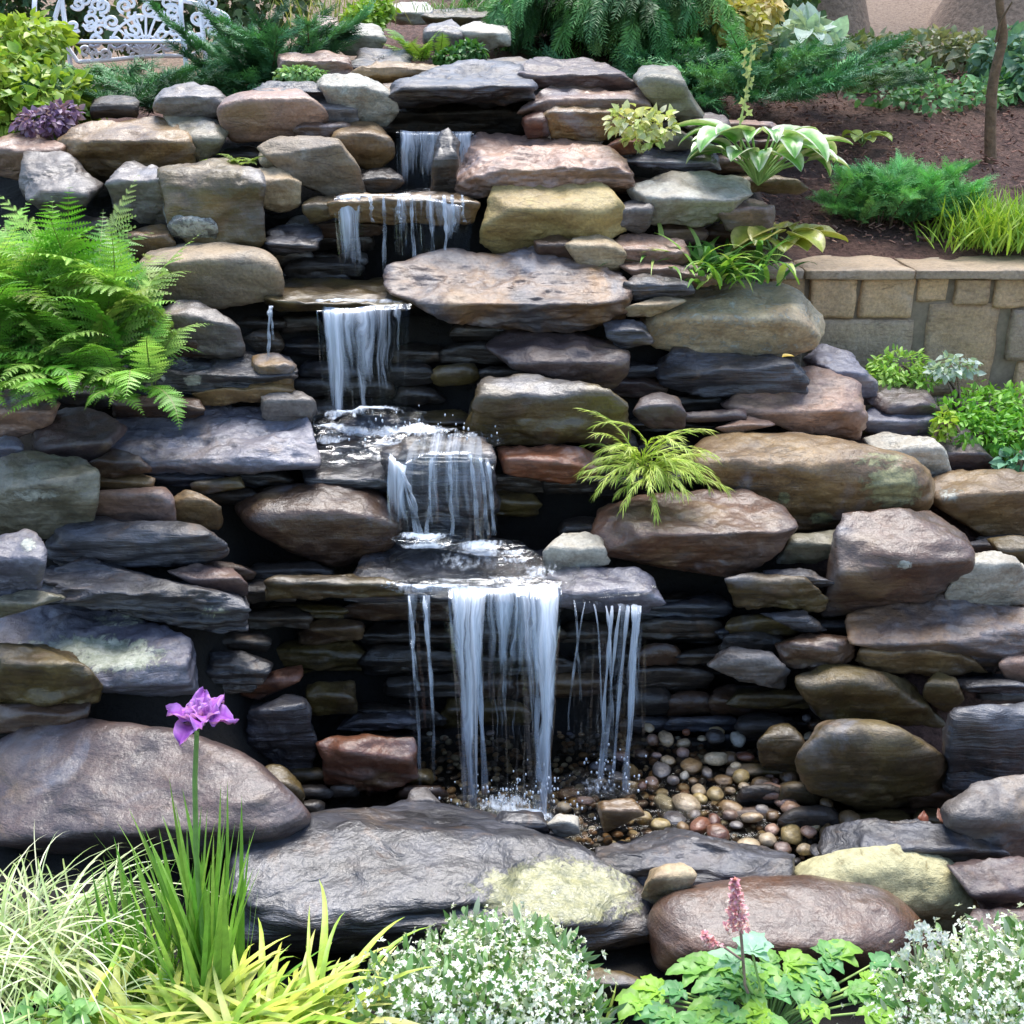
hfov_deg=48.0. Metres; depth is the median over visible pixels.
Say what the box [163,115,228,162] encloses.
boulder
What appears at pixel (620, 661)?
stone
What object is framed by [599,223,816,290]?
strappy plant
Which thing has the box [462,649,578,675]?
stone
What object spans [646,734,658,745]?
pebble
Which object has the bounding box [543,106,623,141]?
flat stone
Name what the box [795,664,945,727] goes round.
boulder
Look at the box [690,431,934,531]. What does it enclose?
boulder
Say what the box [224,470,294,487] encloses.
stone
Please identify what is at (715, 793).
pebble
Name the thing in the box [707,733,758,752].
stone
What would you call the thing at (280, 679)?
stone
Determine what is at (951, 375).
silvery plant
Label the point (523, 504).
stone
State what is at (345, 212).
waterfall
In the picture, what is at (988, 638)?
boulder
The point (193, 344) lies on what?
flat stone
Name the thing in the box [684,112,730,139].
stone
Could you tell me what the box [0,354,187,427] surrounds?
fern
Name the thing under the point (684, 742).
pebble
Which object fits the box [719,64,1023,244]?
mulch
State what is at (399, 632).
stone
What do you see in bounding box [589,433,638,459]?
stone
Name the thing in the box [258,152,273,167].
stone
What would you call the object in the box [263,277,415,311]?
flat stone
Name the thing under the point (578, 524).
stone
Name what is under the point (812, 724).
pebble
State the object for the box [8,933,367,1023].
forest grass
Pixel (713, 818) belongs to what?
pebble
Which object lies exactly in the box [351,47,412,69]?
flat stone
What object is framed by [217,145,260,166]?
stone
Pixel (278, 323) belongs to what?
stone
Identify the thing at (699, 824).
pebble
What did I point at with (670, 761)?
pebble
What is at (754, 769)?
stone
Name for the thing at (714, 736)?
pebble
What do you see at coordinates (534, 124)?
stone
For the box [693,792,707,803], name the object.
pebble
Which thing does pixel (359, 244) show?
stone
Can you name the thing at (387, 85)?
stone
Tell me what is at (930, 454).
boulder
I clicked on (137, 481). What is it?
flat stone
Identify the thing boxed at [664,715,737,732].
stone
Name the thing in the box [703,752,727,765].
pebble
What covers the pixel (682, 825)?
pebble
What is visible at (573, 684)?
stone
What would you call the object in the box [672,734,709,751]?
stone
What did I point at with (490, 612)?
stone
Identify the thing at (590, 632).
stone
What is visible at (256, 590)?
stone
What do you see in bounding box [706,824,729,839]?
pebble
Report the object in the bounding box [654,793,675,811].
pebble
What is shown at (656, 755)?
pebble
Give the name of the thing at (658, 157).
flat stone
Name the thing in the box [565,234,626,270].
stone
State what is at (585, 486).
stone
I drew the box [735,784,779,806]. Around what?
stone
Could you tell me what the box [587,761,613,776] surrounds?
pebble
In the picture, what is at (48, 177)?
boulder
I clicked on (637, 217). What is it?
stone
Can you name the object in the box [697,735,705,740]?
pebble
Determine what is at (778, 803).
pebble
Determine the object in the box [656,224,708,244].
stone
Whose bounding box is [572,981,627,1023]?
grass sprout
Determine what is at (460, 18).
flat stone
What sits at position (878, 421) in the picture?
stone
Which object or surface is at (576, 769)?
gravel
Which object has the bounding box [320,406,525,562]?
cascade
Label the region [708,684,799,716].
stone
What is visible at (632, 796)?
pebble
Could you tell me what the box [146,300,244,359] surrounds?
boulder
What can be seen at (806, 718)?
pebble
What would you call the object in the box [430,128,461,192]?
stone
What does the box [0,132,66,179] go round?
boulder
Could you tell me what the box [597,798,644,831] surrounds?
stone
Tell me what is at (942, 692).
stone
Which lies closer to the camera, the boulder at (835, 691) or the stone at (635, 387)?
the boulder at (835, 691)
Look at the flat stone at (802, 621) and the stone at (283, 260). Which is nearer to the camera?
the flat stone at (802, 621)
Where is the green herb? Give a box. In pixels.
[865,343,942,392]
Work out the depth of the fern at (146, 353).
3.86 m
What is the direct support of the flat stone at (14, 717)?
on the boulder at (79, 784)
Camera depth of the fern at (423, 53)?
5.38 m
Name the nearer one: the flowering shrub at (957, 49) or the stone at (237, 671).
the stone at (237, 671)
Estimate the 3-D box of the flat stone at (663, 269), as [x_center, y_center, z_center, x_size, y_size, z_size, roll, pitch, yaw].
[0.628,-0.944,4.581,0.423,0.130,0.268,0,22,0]
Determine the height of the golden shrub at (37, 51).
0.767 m
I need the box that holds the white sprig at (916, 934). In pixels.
[898,920,949,980]
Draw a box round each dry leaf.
[917,811,928,820]
[937,808,942,823]
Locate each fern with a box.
[0,175,203,361]
[0,304,204,403]
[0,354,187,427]
[200,154,264,164]
[382,28,457,61]
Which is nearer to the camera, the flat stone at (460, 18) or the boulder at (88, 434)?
the boulder at (88, 434)
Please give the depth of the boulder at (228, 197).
4.45 m
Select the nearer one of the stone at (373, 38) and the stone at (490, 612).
the stone at (490, 612)
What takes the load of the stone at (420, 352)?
on the ground at (393, 327)
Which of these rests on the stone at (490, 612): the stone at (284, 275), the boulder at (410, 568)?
the boulder at (410, 568)
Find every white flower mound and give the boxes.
[323,891,627,1023]
[837,902,1023,1023]
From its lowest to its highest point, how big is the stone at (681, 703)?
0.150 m
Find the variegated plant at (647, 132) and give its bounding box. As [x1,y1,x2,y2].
[602,100,680,154]
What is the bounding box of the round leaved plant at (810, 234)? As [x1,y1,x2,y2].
[720,221,847,261]
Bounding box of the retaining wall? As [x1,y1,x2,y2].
[764,255,1023,435]
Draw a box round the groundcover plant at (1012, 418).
[918,379,1023,460]
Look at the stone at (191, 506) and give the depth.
4.01 m
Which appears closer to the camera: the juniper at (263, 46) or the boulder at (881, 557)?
the boulder at (881, 557)
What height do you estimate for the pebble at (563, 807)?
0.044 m
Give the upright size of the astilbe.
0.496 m
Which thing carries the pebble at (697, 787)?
in the pool water
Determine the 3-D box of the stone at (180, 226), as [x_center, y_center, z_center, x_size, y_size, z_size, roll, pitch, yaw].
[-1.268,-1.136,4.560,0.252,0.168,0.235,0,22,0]
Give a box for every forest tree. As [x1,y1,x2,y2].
[817,0,870,42]
[928,0,1023,37]
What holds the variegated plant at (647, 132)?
on the boulder at (488, 161)
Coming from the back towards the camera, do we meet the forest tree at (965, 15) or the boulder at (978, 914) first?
the forest tree at (965, 15)
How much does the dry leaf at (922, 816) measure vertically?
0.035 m
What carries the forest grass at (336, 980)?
on the ground at (393, 327)
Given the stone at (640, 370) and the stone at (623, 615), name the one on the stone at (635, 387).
the stone at (640, 370)
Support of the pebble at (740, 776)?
in the pool water
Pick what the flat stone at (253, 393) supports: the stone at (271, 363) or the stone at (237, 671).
the stone at (271, 363)
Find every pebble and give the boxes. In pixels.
[556,801,571,812]
[558,787,579,799]
[568,798,578,807]
[576,796,594,804]
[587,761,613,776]
[587,784,597,794]
[595,778,607,786]
[606,795,616,799]
[608,771,625,786]
[614,751,629,761]
[620,780,637,793]
[621,763,638,778]
[624,794,635,799]
[634,748,649,760]
[635,811,652,825]
[637,781,646,790]
[637,800,647,807]
[644,723,654,732]
[645,776,658,791]
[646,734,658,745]
[650,818,670,830]
[651,752,661,758]
[652,761,670,779]
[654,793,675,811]
[655,788,667,794]
[658,730,673,746]
[660,755,676,767]
[661,810,685,827]
[667,775,679,785]
[672,793,700,815]
[676,738,690,747]
[676,747,688,758]
[676,783,689,790]
[677,821,688,829]
[680,758,702,774]
[680,771,688,780]
[680,789,689,793]
[682,729,689,735]
[687,810,701,820]
[688,777,697,785]
[689,816,710,833]
[691,783,705,794]
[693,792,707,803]
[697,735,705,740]
[702,767,712,778]
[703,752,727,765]
[705,729,724,743]
[706,786,723,801]
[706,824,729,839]
[708,812,719,823]
[709,726,724,734]
[714,774,733,786]
[716,800,742,814]
[723,809,737,819]
[724,751,738,764]
[724,787,735,794]
[730,731,745,747]
[730,762,741,768]
[730,821,742,828]
[732,769,749,783]
[736,751,754,761]
[737,837,759,844]
[738,782,749,788]
[741,812,763,822]
[751,777,772,784]
[755,804,769,812]
[759,832,776,847]
[762,782,779,799]
[764,823,779,834]
[766,811,778,820]
[771,777,778,784]
[774,799,797,807]
[774,842,791,853]
[779,771,798,782]
[780,800,800,812]
[781,824,802,844]
[796,843,810,855]
[800,825,816,838]
[802,714,810,722]
[804,732,811,739]
[807,719,821,729]
[809,844,819,856]
[811,825,819,831]
[819,823,830,838]
[820,797,832,806]
[838,809,860,822]
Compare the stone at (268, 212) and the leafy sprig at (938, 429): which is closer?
the leafy sprig at (938, 429)
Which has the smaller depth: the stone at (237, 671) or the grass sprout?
the grass sprout
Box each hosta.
[668,42,852,185]
[754,1,860,86]
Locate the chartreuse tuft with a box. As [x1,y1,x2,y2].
[571,408,732,526]
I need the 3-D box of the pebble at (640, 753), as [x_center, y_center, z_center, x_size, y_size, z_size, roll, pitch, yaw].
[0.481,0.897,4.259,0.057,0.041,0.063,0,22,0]
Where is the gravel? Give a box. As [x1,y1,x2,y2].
[418,730,860,865]
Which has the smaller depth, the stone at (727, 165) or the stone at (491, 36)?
the stone at (727, 165)
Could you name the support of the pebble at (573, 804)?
on the gravel
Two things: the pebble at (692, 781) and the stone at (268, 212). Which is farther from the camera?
the stone at (268, 212)
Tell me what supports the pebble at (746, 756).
in the pool water
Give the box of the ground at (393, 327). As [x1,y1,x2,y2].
[0,0,1023,1023]
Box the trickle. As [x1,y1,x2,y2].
[267,306,272,345]
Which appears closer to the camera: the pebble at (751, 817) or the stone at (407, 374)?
the pebble at (751, 817)
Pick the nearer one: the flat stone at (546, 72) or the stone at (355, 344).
the stone at (355, 344)
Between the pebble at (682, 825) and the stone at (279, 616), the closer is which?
the pebble at (682, 825)
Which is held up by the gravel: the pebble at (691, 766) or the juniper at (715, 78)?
the pebble at (691, 766)
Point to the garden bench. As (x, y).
(142, 48)
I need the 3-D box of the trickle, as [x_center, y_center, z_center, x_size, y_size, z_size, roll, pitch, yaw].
[-0.900,-0.677,4.305,0.027,0.178,0.062,5,23,12]
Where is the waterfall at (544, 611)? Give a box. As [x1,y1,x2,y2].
[381,556,652,819]
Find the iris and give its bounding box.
[95,687,322,991]
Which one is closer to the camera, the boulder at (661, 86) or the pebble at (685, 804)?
the pebble at (685, 804)
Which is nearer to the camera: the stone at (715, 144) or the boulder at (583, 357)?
the boulder at (583, 357)
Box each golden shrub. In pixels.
[0,6,107,139]
[674,0,787,60]
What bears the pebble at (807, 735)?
in the pool water
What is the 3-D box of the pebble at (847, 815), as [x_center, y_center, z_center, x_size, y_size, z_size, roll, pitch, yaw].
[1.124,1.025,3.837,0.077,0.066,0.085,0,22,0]
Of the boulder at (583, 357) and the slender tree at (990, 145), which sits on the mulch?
the slender tree at (990, 145)
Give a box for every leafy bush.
[763,0,826,27]
[963,20,1023,100]
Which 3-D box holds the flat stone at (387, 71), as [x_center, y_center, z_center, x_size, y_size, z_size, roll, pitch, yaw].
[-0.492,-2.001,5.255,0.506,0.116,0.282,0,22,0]
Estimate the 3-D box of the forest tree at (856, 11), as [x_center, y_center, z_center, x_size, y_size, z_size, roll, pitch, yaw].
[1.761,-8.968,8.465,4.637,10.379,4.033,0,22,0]
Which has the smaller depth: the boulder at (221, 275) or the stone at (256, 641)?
the stone at (256, 641)
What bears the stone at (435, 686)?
on the stone at (499, 712)
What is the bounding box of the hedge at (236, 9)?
[0,0,327,60]
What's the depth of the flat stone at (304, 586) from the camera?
3.94 m
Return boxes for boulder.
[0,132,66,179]
[0,390,59,437]
[0,451,99,538]
[0,529,46,595]
[0,604,198,696]
[0,643,102,706]
[0,717,310,861]
[19,150,102,216]
[32,407,126,461]
[42,556,250,633]
[45,516,228,567]
[57,116,195,183]
[105,161,166,225]
[107,351,297,397]
[111,404,320,476]
[140,242,284,308]
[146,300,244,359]
[157,158,265,247]
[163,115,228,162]
[217,88,328,142]
[229,799,652,954]
[235,482,402,567]
[245,694,316,769]
[257,136,366,195]
[265,764,304,803]
[301,414,426,495]
[316,734,418,795]
[317,73,398,126]
[344,536,550,603]
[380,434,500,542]
[383,246,632,332]
[454,132,634,198]
[464,374,630,446]
[480,181,626,253]
[485,329,629,389]
[590,487,797,576]
[595,827,794,885]
[627,171,752,226]
[633,65,704,121]
[640,280,824,356]
[647,875,940,985]
[655,346,809,398]
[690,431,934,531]
[720,366,867,439]
[757,723,804,774]
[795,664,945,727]
[795,719,947,811]
[795,844,978,937]
[803,344,877,404]
[816,818,1009,862]
[821,508,974,616]
[845,591,1023,672]
[863,432,950,476]
[865,382,939,416]
[905,427,993,470]
[933,469,1023,536]
[940,774,1023,856]
[941,702,1023,795]
[945,551,1023,605]
[947,856,1023,908]
[967,907,1023,957]
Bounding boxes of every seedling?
[0,982,103,1023]
[842,130,892,145]
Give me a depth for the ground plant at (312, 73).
5.10 m
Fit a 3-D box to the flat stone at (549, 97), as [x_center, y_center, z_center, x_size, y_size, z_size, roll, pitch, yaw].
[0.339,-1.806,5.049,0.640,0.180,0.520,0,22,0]
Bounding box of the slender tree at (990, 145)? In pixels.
[984,0,1012,163]
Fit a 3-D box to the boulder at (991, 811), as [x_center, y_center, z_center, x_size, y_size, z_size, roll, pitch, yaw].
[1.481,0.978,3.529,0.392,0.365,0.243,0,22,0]
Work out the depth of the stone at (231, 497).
4.21 m
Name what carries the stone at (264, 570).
on the ground at (393, 327)
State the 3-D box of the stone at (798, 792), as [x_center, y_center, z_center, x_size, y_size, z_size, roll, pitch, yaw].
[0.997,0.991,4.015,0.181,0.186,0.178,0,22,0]
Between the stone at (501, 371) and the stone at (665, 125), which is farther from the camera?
the stone at (665, 125)
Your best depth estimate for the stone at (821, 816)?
3.81 m
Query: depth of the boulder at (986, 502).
4.50 m
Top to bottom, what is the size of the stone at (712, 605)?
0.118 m
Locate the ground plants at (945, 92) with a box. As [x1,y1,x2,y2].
[841,55,1023,117]
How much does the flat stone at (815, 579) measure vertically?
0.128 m
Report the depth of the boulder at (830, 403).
4.58 m
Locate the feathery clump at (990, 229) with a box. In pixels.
[897,182,1023,256]
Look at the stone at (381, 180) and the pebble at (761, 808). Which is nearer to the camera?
the pebble at (761, 808)
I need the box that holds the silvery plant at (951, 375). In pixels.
[923,350,985,412]
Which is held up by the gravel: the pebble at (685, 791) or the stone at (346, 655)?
the pebble at (685, 791)
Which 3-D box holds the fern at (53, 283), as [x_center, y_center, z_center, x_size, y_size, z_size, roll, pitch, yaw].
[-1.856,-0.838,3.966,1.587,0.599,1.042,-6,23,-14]
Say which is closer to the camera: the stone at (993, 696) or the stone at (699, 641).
the stone at (993, 696)
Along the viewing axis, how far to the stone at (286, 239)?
4.57 m
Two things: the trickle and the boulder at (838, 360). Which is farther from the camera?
the boulder at (838, 360)
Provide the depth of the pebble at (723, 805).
3.94 m
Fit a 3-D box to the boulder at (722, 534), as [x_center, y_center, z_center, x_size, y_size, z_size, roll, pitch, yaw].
[0.672,0.105,4.315,0.784,0.402,0.569,0,22,0]
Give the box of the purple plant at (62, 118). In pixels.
[8,98,85,139]
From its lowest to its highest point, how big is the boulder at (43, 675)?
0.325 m
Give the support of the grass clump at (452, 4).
on the flat stone at (460, 18)
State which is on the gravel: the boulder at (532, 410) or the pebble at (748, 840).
the pebble at (748, 840)
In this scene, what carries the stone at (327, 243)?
on the stone at (320, 254)
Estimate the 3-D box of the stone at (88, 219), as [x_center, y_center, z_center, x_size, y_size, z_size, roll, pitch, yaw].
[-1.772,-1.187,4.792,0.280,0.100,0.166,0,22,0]
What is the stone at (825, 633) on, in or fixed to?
on the ground at (393, 327)
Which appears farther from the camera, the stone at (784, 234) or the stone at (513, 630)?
the stone at (784, 234)
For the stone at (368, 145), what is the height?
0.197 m
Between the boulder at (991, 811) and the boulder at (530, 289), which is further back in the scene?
the boulder at (530, 289)
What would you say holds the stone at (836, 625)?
on the stone at (825, 633)
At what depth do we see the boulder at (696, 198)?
4.60 m
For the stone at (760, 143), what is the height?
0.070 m
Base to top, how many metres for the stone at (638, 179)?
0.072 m
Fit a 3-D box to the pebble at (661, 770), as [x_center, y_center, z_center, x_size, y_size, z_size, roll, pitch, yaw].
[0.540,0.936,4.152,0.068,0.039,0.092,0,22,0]
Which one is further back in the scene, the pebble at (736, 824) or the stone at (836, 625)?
the stone at (836, 625)
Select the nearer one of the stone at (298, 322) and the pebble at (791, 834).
the pebble at (791, 834)
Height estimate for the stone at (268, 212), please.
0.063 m
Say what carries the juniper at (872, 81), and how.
on the ground at (393, 327)
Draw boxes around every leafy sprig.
[928,404,960,442]
[989,446,1023,471]
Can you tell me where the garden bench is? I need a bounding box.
[32,0,230,66]
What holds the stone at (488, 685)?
on the stone at (499, 712)
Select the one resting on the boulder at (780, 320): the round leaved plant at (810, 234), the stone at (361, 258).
the round leaved plant at (810, 234)
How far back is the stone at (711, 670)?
4.49 m
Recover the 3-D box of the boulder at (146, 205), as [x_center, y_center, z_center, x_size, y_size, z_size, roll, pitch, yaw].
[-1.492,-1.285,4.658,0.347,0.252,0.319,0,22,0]
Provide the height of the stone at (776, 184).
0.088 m
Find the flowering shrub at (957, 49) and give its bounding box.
[845,23,1021,75]
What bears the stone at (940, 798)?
on the ground at (393, 327)
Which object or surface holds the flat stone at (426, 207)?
on the stone at (330, 228)
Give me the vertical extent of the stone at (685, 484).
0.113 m
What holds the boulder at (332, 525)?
on the ground at (393, 327)
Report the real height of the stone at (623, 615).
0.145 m
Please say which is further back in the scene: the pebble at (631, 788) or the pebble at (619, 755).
the pebble at (619, 755)
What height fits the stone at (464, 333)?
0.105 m
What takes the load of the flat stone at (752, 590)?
on the flat stone at (802, 621)
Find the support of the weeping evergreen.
on the ground at (393, 327)
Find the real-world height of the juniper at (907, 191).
0.364 m
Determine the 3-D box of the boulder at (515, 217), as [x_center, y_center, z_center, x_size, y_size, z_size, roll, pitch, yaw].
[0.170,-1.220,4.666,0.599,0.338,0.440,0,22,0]
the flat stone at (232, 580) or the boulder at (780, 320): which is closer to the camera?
the flat stone at (232, 580)
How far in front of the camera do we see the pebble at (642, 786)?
4.06 m
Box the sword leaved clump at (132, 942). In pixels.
[39,839,184,1016]
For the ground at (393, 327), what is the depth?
4.63 m
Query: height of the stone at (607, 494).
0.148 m
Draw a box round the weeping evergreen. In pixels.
[458,0,749,67]
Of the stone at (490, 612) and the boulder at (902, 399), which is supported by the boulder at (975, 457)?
the boulder at (902, 399)
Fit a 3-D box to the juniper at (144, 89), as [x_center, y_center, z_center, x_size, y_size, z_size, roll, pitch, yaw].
[-1.631,-2.127,5.715,2.200,0.379,1.625,0,22,0]
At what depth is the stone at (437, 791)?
4.00 m
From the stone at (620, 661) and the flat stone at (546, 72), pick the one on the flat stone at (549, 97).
the flat stone at (546, 72)
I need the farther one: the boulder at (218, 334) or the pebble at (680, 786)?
the boulder at (218, 334)
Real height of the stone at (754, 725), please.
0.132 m
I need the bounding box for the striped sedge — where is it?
[0,822,190,1023]
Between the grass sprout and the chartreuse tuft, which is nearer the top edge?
the chartreuse tuft
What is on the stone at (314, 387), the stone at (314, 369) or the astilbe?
the stone at (314, 369)
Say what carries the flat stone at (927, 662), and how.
on the boulder at (835, 691)
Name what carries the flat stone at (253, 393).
on the boulder at (230, 440)
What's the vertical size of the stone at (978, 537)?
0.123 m
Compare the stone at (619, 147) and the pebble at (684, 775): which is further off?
the stone at (619, 147)
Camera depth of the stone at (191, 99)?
4.86 m
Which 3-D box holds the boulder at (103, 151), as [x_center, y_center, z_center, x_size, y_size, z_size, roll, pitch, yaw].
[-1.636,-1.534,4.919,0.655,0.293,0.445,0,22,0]
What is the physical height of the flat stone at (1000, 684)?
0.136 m
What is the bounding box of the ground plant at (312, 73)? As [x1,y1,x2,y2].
[272,64,330,81]
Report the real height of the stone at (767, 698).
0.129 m
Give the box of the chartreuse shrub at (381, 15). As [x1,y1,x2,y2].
[338,0,401,31]
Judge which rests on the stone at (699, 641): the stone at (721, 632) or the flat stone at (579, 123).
the stone at (721, 632)
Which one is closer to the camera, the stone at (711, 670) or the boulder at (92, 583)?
the boulder at (92, 583)
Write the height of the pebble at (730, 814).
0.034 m
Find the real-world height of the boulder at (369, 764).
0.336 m
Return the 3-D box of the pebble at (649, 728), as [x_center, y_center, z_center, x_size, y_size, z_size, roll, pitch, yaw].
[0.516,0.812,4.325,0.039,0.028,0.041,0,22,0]
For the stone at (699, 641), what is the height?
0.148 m
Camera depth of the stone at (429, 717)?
4.49 m
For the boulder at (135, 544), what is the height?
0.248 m
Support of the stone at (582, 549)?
on the flat stone at (584, 590)
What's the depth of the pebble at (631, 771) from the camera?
4.17 m
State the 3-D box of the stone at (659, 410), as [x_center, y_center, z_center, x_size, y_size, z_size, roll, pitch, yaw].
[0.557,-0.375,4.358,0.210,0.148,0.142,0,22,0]
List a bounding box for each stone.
[0,435,23,456]
[0,589,64,617]
[0,702,90,733]
[55,382,113,409]
[57,215,114,237]
[64,238,106,251]
[88,448,151,478]
[90,95,139,118]
[95,486,175,520]
[100,474,154,489]
[110,395,204,419]
[125,224,175,261]
[144,472,225,486]
[153,82,225,119]
[157,338,204,357]
[163,206,217,238]
[167,563,247,595]
[174,490,222,529]
[190,476,244,494]
[192,383,294,405]
[203,561,255,580]
[204,487,256,504]
[206,650,272,693]
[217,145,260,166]
[223,631,271,651]
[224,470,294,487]
[236,315,286,330]
[240,665,302,699]
[243,329,284,353]
[246,579,296,603]
[247,606,313,628]
[250,560,334,578]
[250,699,265,708]
[251,352,296,386]
[253,81,325,100]
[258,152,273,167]
[258,166,301,212]
[260,223,322,255]
[260,390,316,422]
[263,206,285,215]
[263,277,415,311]
[264,573,404,600]
[265,601,347,619]
[272,252,313,266]
[276,639,365,673]
[277,50,352,81]
[280,337,328,356]
[281,267,288,279]
[281,313,321,333]
[283,256,364,278]
[286,215,308,223]
[289,767,329,786]
[293,121,350,136]
[294,377,335,397]
[297,618,364,644]
[299,360,360,378]
[302,193,336,223]
[302,784,332,798]
[304,799,324,812]
[305,680,357,715]
[309,219,386,237]
[312,15,338,36]
[312,238,337,251]
[312,398,341,420]
[314,252,338,256]
[318,100,358,122]
[318,312,360,333]
[321,275,350,278]
[327,191,479,225]
[327,332,379,357]
[329,784,359,799]
[332,121,394,169]
[334,730,444,744]
[335,375,394,398]
[336,236,374,251]
[337,710,419,731]
[338,23,386,55]
[339,251,367,264]
[344,602,461,620]
[350,60,438,83]
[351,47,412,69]
[356,643,466,674]
[357,702,447,729]
[360,621,467,644]
[361,167,404,193]
[382,95,535,138]
[383,83,399,109]
[383,673,468,698]
[385,362,432,385]
[388,59,537,108]
[391,2,432,24]
[392,342,442,363]
[394,385,446,405]
[394,785,448,799]
[397,409,467,429]
[406,768,434,785]
[407,787,440,802]
[421,7,488,26]
[422,19,463,51]
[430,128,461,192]
[431,362,479,386]
[438,341,503,363]
[440,697,531,728]
[449,324,503,342]
[457,21,510,51]
[459,603,563,620]
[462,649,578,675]
[465,617,566,643]
[468,673,516,698]
[476,365,528,383]
[480,56,527,64]
[495,472,543,492]
[495,810,550,832]
[496,490,542,517]
[497,444,604,483]
[512,672,611,698]
[517,57,637,90]
[517,85,653,119]
[521,110,550,138]
[533,234,572,258]
[541,472,615,493]
[542,566,665,613]
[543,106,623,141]
[543,531,609,571]
[547,813,579,837]
[557,516,595,534]
[558,621,647,644]
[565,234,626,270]
[571,645,641,674]
[580,727,627,734]
[580,967,644,1006]
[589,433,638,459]
[589,488,638,500]
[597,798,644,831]
[600,699,710,727]
[602,135,656,146]
[603,319,654,348]
[603,460,649,475]
[603,676,696,698]
[607,137,641,154]
[610,470,689,492]
[610,592,693,621]
[611,377,667,397]
[614,177,648,193]
[614,233,690,265]
[618,716,667,732]
[618,734,658,749]
[619,261,722,287]
[620,199,654,233]
[620,686,670,716]
[621,665,714,688]
[623,273,694,301]
[625,296,686,316]
[626,147,720,171]
[626,361,657,377]
[629,418,718,432]
[629,617,723,639]
[633,392,686,428]
[633,643,680,665]
[635,394,726,411]
[635,436,692,458]
[637,592,732,618]
[639,117,688,132]
[641,862,696,904]
[644,619,725,644]
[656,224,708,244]
[661,129,693,150]
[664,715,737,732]
[667,691,710,716]
[668,663,722,674]
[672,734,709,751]
[675,644,718,665]
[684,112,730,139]
[686,408,746,422]
[694,140,732,145]
[705,223,730,244]
[707,646,789,689]
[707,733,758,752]
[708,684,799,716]
[710,153,782,173]
[714,625,791,639]
[715,416,774,432]
[717,198,774,232]
[718,246,769,270]
[718,631,784,658]
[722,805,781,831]
[725,571,827,612]
[725,614,798,635]
[725,762,799,782]
[726,686,809,708]
[729,120,776,135]
[729,137,807,151]
[734,711,799,737]
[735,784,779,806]
[736,173,808,194]
[737,713,807,731]
[760,610,826,632]
[763,568,833,587]
[769,223,791,243]
[775,529,835,563]
[775,632,854,669]
[777,804,838,829]
[778,780,820,805]
[792,632,846,636]
[798,617,846,633]
[839,808,913,823]
[855,646,987,676]
[864,406,933,434]
[908,787,955,809]
[912,807,941,823]
[922,672,964,712]
[938,404,1001,422]
[957,673,1023,695]
[963,672,992,675]
[965,427,1022,447]
[970,538,993,552]
[974,534,1023,540]
[975,692,1023,701]
[987,535,1023,564]
[998,653,1023,681]
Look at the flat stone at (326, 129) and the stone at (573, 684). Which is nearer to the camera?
the stone at (573, 684)
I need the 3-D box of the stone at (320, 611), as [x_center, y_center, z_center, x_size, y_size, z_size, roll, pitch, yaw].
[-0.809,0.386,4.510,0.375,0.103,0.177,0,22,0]
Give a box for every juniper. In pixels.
[4,45,383,118]
[144,0,374,86]
[522,16,914,116]
[722,50,938,96]
[806,148,997,228]
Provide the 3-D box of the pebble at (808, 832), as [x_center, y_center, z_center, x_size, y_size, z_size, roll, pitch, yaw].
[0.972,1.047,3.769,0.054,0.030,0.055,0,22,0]
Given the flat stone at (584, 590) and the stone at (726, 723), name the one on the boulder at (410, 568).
the flat stone at (584, 590)
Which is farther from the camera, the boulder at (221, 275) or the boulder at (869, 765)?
the boulder at (221, 275)
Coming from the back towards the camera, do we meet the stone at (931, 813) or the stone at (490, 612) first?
the stone at (490, 612)
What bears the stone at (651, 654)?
on the stone at (681, 676)
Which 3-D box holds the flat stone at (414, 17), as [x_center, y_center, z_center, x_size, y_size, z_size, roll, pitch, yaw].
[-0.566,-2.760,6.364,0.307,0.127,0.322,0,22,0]
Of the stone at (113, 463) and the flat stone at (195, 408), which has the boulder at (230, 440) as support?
the flat stone at (195, 408)
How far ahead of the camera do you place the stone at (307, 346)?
4.63 m
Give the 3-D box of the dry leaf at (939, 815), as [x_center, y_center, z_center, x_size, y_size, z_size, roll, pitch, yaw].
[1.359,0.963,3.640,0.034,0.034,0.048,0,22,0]
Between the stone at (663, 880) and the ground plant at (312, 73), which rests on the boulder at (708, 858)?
the stone at (663, 880)
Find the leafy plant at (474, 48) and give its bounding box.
[431,37,489,65]
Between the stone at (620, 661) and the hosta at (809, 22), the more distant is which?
the hosta at (809, 22)
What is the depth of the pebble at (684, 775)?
4.10 m
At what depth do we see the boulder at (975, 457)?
4.72 m
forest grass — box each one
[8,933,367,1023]
[107,880,436,1023]
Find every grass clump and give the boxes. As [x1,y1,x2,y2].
[269,0,411,26]
[410,0,491,11]
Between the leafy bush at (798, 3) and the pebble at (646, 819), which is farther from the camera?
the leafy bush at (798, 3)
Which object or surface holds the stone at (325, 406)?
on the ground at (393, 327)
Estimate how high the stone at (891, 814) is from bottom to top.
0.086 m
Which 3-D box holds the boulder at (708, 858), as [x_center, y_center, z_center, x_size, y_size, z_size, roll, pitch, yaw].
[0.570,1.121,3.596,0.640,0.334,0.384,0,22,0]
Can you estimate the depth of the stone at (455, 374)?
4.58 m
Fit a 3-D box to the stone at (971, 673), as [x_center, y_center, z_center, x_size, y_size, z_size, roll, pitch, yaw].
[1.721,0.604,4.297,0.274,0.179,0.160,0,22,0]
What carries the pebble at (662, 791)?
on the gravel
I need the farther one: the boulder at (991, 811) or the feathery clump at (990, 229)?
the feathery clump at (990, 229)

